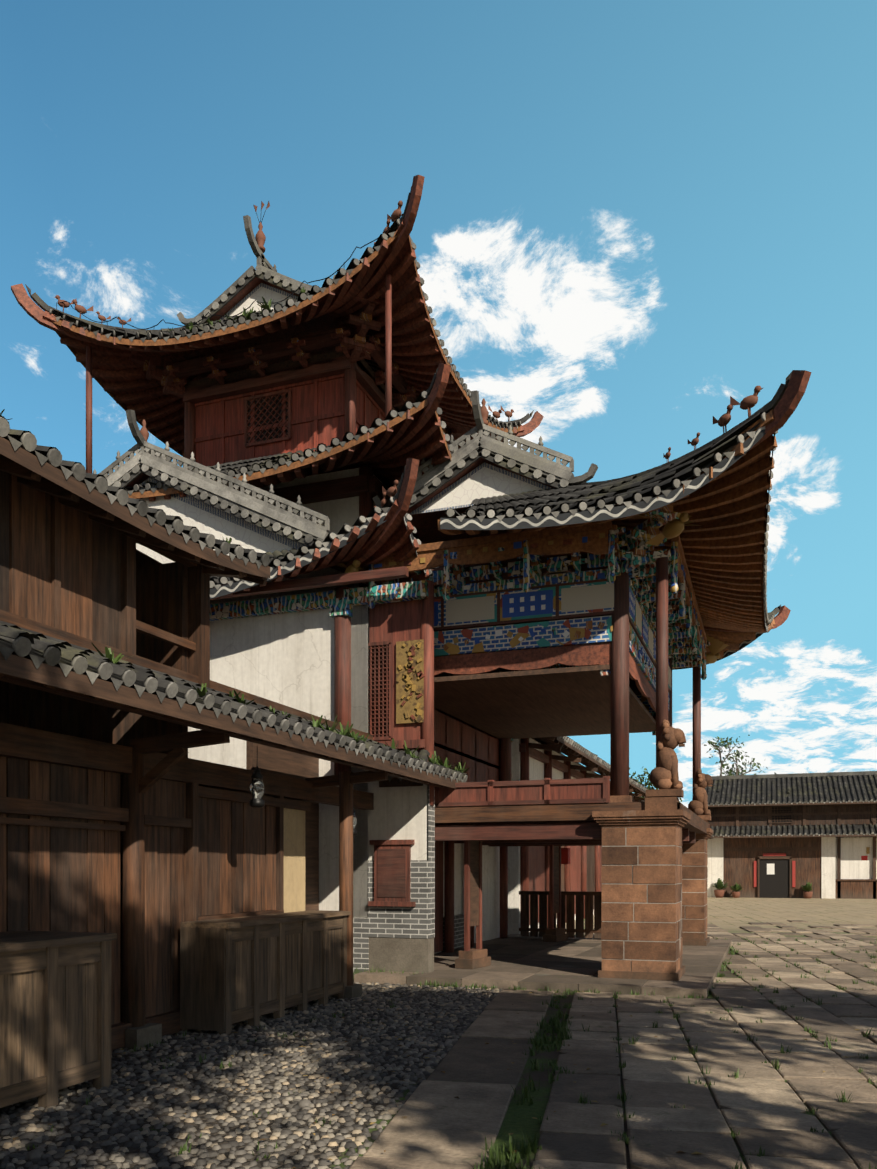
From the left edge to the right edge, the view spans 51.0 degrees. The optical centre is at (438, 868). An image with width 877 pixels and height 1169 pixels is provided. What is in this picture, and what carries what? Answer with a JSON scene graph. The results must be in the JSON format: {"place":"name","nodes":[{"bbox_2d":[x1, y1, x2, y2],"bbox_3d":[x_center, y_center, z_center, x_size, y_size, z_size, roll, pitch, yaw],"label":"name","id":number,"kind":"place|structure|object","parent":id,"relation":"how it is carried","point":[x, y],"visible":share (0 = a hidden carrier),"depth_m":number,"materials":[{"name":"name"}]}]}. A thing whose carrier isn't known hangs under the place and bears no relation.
{"place":"outdoors","nodes":[
{"label":"outdoors","id":0,"kind":"place"},
{"bbox_2d":[0,897,876,1168],"bbox_3d":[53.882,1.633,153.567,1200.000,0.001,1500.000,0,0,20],"label":"ground","id":1,"kind":"structure","parent":0,"point":[730,915],"depth_m":7.11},
{"bbox_2d":[0,930,116,1107],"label":"shop counter","id":2,"kind":"object","parent":1,"relation":"on","point":[55,1011],"visible":0.96,"depth_m":6.31,"materials":[{"name":"brown wood"}]},
{"bbox_2d":[0,416,467,1050],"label":"shop row","id":3,"kind":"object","parent":1,"relation":"on","point":[132,824],"visible":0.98,"depth_m":8.40,"materials":[{"name":"brown wood"}]},
{"bbox_2d":[0,287,468,772],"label":"roof plants","id":4,"kind":"object","parent":3,"relation":"on","point":[203,690],"visible":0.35,"depth_m":10.65,"materials":[{"name":"green plant"}]},
{"bbox_2d":[250,746,264,807],"bbox_3d":[-1.838,-0.927,9.309,0.145,0.620,0.145,0,0,-25],"label":"hanging lantern","id":5,"kind":"object","parent":3,"relation":"hanging from","point":[257,787],"visible":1,"depth_m":9.26,"materials":[{"name":"grey metal"}]},
{"bbox_2d":[353,807,356,835],"bbox_3d":[-1.118,-0.727,11.760,0.145,0.620,0.145,0,0,-25],"label":"hanging lantern","id":6,"kind":"object","parent":3,"relation":"attached to","point":[354,823],"visible":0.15,"depth_m":11.72,"materials":[{"name":"grey metal"}]},
{"bbox_2d":[0,982,501,1168],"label":"cobble pebbles","id":7,"kind":"object","parent":1,"relation":"on","point":[117,1153],"visible":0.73,"depth_m":6.72,"materials":[{"name":"grey gravel"}]},
{"bbox_2d":[180,910,350,1035],"bbox_3d":[-1.828,1.083,10.299,0.550,1.100,2.770,0,0,20],"label":"shop counter","id":8,"kind":"object","parent":1,"relation":"on","point":[251,969],"visible":0.92,"depth_m":9.51,"materials":[{"name":"brown wood"}]},
{"bbox_2d":[93,410,514,976],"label":"theatre hall","id":9,"kind":"structure","parent":1,"relation":"on","point":[344,655],"depth_m":13.62,"materials":[{"name":"paint"}]},
{"bbox_2d":[11,175,543,603],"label":"pagoda tower","id":10,"kind":"structure","parent":9,"relation":"on","point":[340,397],"depth_m":16.11,"materials":[{"name":"paint"}]},
{"bbox_2d":[56,214,402,333],"bbox_3d":[-3.599,-9.450,15.137,6.578,1.014,0.188,0,0,20],"label":"roof conductor wire","id":11,"kind":"object","parent":10,"relation":"on","point":[245,309],"visible":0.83,"depth_m":15.12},
{"bbox_2d":[25,944,736,1168],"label":"grass tufts","id":12,"kind":"object","parent":1,"relation":"on","point":[559,1029],"visible":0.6,"depth_m":7.90,"materials":[{"name":"green plant"}]},
{"bbox_2d":[13,956,873,1168],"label":"fallen leaves","id":13,"kind":"object","parent":1,"relation":"on","point":[34,1153],"visible":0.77,"depth_m":6.62,"materials":[{"name":"brown plant"}]},
{"bbox_2d":[434,841,601,952],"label":"under-stage walls","id":14,"kind":"structure","parent":1,"relation":"on","point":[449,932],"depth_m":19.56,"materials":[{"name":"red wood"}]},
{"bbox_2d":[354,934,731,998],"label":"stone platform","id":15,"kind":"structure","parent":1,"relation":"on","point":[532,963],"depth_m":13.47,"materials":[{"name":"grey stone"}]},
{"bbox_2d":[455,823,490,968],"bbox_3d":[0.534,0.173,14.142,0.300,2.680,0.620,0,0,30],"label":"pillar","id":16,"kind":"object","parent":15,"relation":"on","point":[474,958],"visible":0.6,"depth_m":14.06,"materials":[{"name":"brown wood"}]},
{"bbox_2d":[543,845,567,941],"bbox_3d":[2.436,0.323,19.144,0.300,2.380,0.620,0,0,30],"label":"pillar","id":17,"kind":"object","parent":15,"relation":"on","point":[553,934],"visible":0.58,"depth_m":18.99,"materials":[{"name":"brown wood"}]},
{"bbox_2d":[592,809,712,980],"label":"stage piers","id":18,"kind":"structure","parent":15,"relation":"on","point":[654,874],"depth_m":12.59,"materials":[{"name":"brown stone"}]},
{"bbox_2d":[508,736,647,934],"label":"street house","id":19,"kind":"structure","parent":1,"relation":"on","point":[541,758],"depth_m":24.91,"materials":[{"name":"paint"}]},
{"bbox_2d":[368,370,811,846],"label":"stage pavilion","id":20,"kind":"structure","parent":1,"relation":"on","point":[580,605],"depth_m":13.38,"materials":[{"name":"brown wood"}]},
{"bbox_2d":[348,920,876,1168],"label":"flagstone paving","id":21,"kind":"structure","parent":1,"relation":"on","point":[441,1126],"depth_m":7.11,"materials":[{"name":"grey stone"}]},
{"bbox_2d":[531,937,876,1168],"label":"joint grass","id":22,"kind":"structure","parent":21,"relation":"on","point":[776,1066],"depth_m":8.48,"materials":[{"name":"green plant"}]},
{"bbox_2d":[629,735,775,801],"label":"tree","id":23,"kind":"object","parent":1,"relation":"on","point":[731,772],"visible":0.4,"depth_m":57.77,"materials":[{"name":"green plant"}]},
{"bbox_2d":[713,878,728,897],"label":"potted plant","id":24,"kind":"object","parent":1,"relation":"on","point":[719,885],"visible":1,"depth_m":51.18,"materials":[{"name":"green plant"}]},
{"bbox_2d":[730,882,743,897],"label":"potted plant","id":25,"kind":"object","parent":1,"relation":"on","point":[736,888],"visible":1,"depth_m":50.83,"materials":[{"name":"green plant"}]},
{"bbox_2d":[800,882,812,898],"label":"potted plant","id":26,"kind":"object","parent":1,"relation":"on","point":[807,888],"visible":1,"depth_m":49.67,"materials":[{"name":"green plant"}]},
{"bbox_2d":[0,0,876,807],"label":"sky","id":27,"kind":"structure","parent":0,"point":[635,218],"materials":[{"name":"blue"}]},
{"bbox_2d":[705,771,876,898],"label":"shop house","id":28,"kind":"structure","parent":0,"point":[781,835],"depth_m":50.59,"materials":[{"name":"paint"}]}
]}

